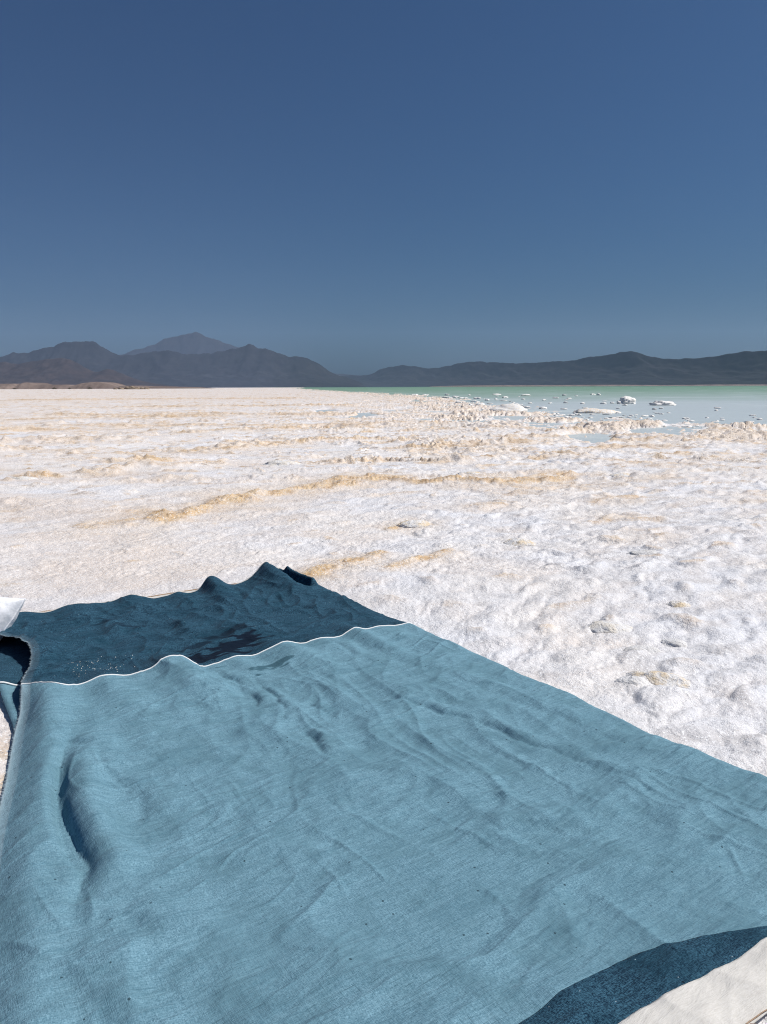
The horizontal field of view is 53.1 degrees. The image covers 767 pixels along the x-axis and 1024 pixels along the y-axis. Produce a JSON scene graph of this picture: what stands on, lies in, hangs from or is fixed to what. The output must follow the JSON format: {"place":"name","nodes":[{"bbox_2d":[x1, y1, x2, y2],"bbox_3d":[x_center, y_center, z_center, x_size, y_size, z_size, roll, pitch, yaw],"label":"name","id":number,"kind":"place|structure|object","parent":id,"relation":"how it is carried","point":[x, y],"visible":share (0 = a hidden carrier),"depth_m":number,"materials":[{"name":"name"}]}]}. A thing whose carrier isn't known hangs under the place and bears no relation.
{"place":"outdoors","nodes":[
{"label":"outdoors","id":0,"kind":"place"},
{"bbox_2d":[0,358,176,386],"bbox_3d":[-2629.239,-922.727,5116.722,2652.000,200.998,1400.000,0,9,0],"label":"hills","id":1,"kind":"structure","parent":0,"point":[60,371],"depth_m":4973.32,"materials":[{"name":"stone"}]},
{"bbox_2d":[0,382,207,388],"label":"bank","id":2,"kind":"structure","parent":0,"point":[96,385],"depth_m":818.95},
{"bbox_2d":[0,341,366,387],"bbox_3d":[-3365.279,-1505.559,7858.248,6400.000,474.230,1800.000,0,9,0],"label":"mountain range","id":3,"kind":"structure","parent":0,"point":[249,366],"depth_m":7681.62,"materials":[{"name":"stone"}]},
{"bbox_2d":[122,332,360,375],"bbox_3d":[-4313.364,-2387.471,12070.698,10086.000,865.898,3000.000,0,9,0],"label":"mountain range","id":4,"kind":"structure","parent":0,"point":[194,343],"depth_m":11943.38,"materials":[{"name":"stone"}]},
{"bbox_2d":[0,387,766,1023],"bbox_3d":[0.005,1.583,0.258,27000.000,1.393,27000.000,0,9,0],"label":"ground","id":5,"kind":"structure","parent":0,"point":[142,491],"depth_m":6.26,"materials":[{"name":"white sand"}]},
{"bbox_2d":[12,476,37,479],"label":"salt lump","id":6,"kind":"object","parent":5,"relation":"on","point":[23,478],"visible":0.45,"depth_m":9.36,"materials":[{"name":"white stone"}]},
{"bbox_2d":[114,386,149,388],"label":"rock knoll","id":7,"kind":"structure","parent":5,"relation":"on","point":[130,387],"depth_m":549.39,"materials":[{"name":"stone"}]},
{"bbox_2d":[261,460,299,465],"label":"salt lump","id":8,"kind":"object","parent":5,"relation":"on","point":[280,463],"visible":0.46,"depth_m":11.10,"materials":[{"name":"white stone"}]},
{"bbox_2d":[0,562,766,1023],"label":"blanket","id":9,"kind":"object","parent":5,"relation":"on","point":[266,792],"visible":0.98,"depth_m":1.87,"materials":[{"name":"blue fabric"}]},
{"bbox_2d":[0,597,25,640],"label":"pillow","id":10,"kind":"object","parent":9,"relation":"on","point":[10,608],"visible":0.92,"depth_m":3.29,"materials":[{"name":"white fabric"}]},
{"bbox_2d":[396,520,430,527],"bbox_3d":[0.249,0.101,6.216,0.330,0.076,0.187,-4,10,-22],"label":"salt lump","id":11,"kind":"object","parent":5,"relation":"on","point":[413,523],"visible":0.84,"depth_m":6.16,"materials":[{"name":"white stone"}]},
{"bbox_2d":[458,471,479,473],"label":"salt lump","id":12,"kind":"object","parent":5,"relation":"on","point":[471,472],"visible":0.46,"depth_m":9.51,"materials":[{"name":"white stone"}]},
{"bbox_2d":[489,403,527,411],"bbox_3d":[5.236,-4.235,33.165,1.960,0.932,1.421,2,10,14],"label":"salt lump","id":13,"kind":"object","parent":5,"relation":"on","point":[510,407],"visible":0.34,"depth_m":32.77,"materials":[{"name":"white stone"}]},
{"bbox_2d":[503,538,535,545],"bbox_3d":[0.974,0.223,5.528,0.256,0.077,0.160,-1,9,-4],"label":"salt lump","id":14,"kind":"object","parent":5,"relation":"on","point":[519,541],"visible":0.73,"depth_m":5.49,"materials":[{"name":"white stone"}]},
{"bbox_2d":[573,408,618,412],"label":"salt lump","id":15,"kind":"object","parent":5,"relation":"on","point":[590,410],"visible":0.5,"depth_m":32.83,"materials":[{"name":"white stone"}]},
{"bbox_2d":[583,620,632,632],"bbox_3d":[1.043,0.538,3.554,0.234,0.055,0.179,2,10,15],"label":"salt lump","id":16,"kind":"object","parent":5,"relation":"on","point":[601,626],"visible":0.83,"depth_m":3.52,"materials":[{"name":"white stone"}]},
{"bbox_2d":[609,473,629,476],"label":"salt lump","id":17,"kind":"object","parent":5,"relation":"on","point":[621,474],"visible":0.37,"depth_m":9.46,"materials":[{"name":"white stone"}]},
{"bbox_2d":[614,676,650,686],"bbox_3d":[0.940,0.646,2.903,0.152,0.054,0.130,-3,10,-14],"label":"salt lump","id":18,"kind":"object","parent":5,"relation":"on","point":[635,680],"visible":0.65,"depth_m":2.88,"materials":[{"name":"white stone"}]},
{"bbox_2d":[626,550,657,555],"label":"salt lump","id":19,"kind":"object","parent":5,"relation":"on","point":[644,552],"visible":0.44,"depth_m":5.03,"materials":[{"name":"white stone"}]},
{"bbox_2d":[623,645,662,653],"bbox_3d":[1.097,0.591,3.260,0.233,0.039,0.124,-1,9,-6],"label":"salt lump","id":20,"kind":"object","parent":5,"relation":"on","point":[652,650],"visible":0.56,"depth_m":3.25,"materials":[{"name":"white stone"}]},
{"bbox_2d":[625,671,690,687],"bbox_3d":[1.049,0.641,2.946,0.267,0.061,0.150,3,10,21],"label":"salt lump","id":21,"kind":"object","parent":5,"relation":"on","point":[662,678],"visible":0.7,"depth_m":2.90,"materials":[{"name":"white stone"}]},
{"bbox_2d":[660,639,686,647],"bbox_3d":[1.270,0.581,3.359,0.177,0.050,0.129,3,10,21],"label":"salt lump","id":22,"kind":"object","parent":5,"relation":"on","point":[676,643],"visible":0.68,"depth_m":3.33,"materials":[{"name":"white stone"}]},
{"bbox_2d":[666,600,690,607],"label":"salt lump","id":23,"kind":"object","parent":5,"relation":"on","point":[679,603],"visible":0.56,"depth_m":3.89,"materials":[{"name":"white stone"}]},
{"bbox_2d":[0,0,766,374],"label":"sky","id":24,"kind":"structure","parent":0,"point":[351,187],"materials":[{"name":"blue"}]},
{"bbox_2d":[274,386,766,442],"bbox_3d":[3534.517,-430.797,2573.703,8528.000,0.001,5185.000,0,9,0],"label":"lake","id":25,"kind":"structure","parent":0,"point":[698,404],"depth_m":60.79,"materials":[{"name":"liquid"}]},
{"bbox_2d":[617,396,635,403],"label":"salt lump","id":26,"kind":"object","parent":25,"relation":"in","point":[626,400],"visible":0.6,"depth_m":50.05,"materials":[{"name":"white stone"}]},
{"bbox_2d":[649,400,676,404],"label":"salt lump","id":27,"kind":"object","parent":25,"relation":"in","point":[661,402],"visible":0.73,"depth_m":45.50,"materials":[{"name":"white stone"}]},
{"bbox_2d":[342,350,766,386],"bbox_3d":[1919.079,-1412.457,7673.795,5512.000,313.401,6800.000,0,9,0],"label":"mountain range","id":28,"kind":"structure","parent":0,"point":[637,368],"depth_m":7021.17,"materials":[{"name":"stone"}]},
{"bbox_2d":[432,384,766,386],"bbox_3d":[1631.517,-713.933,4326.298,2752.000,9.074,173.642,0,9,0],"label":"bank","id":29,"kind":"structure","parent":0,"point":[591,385],"depth_m":4264.86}
]}

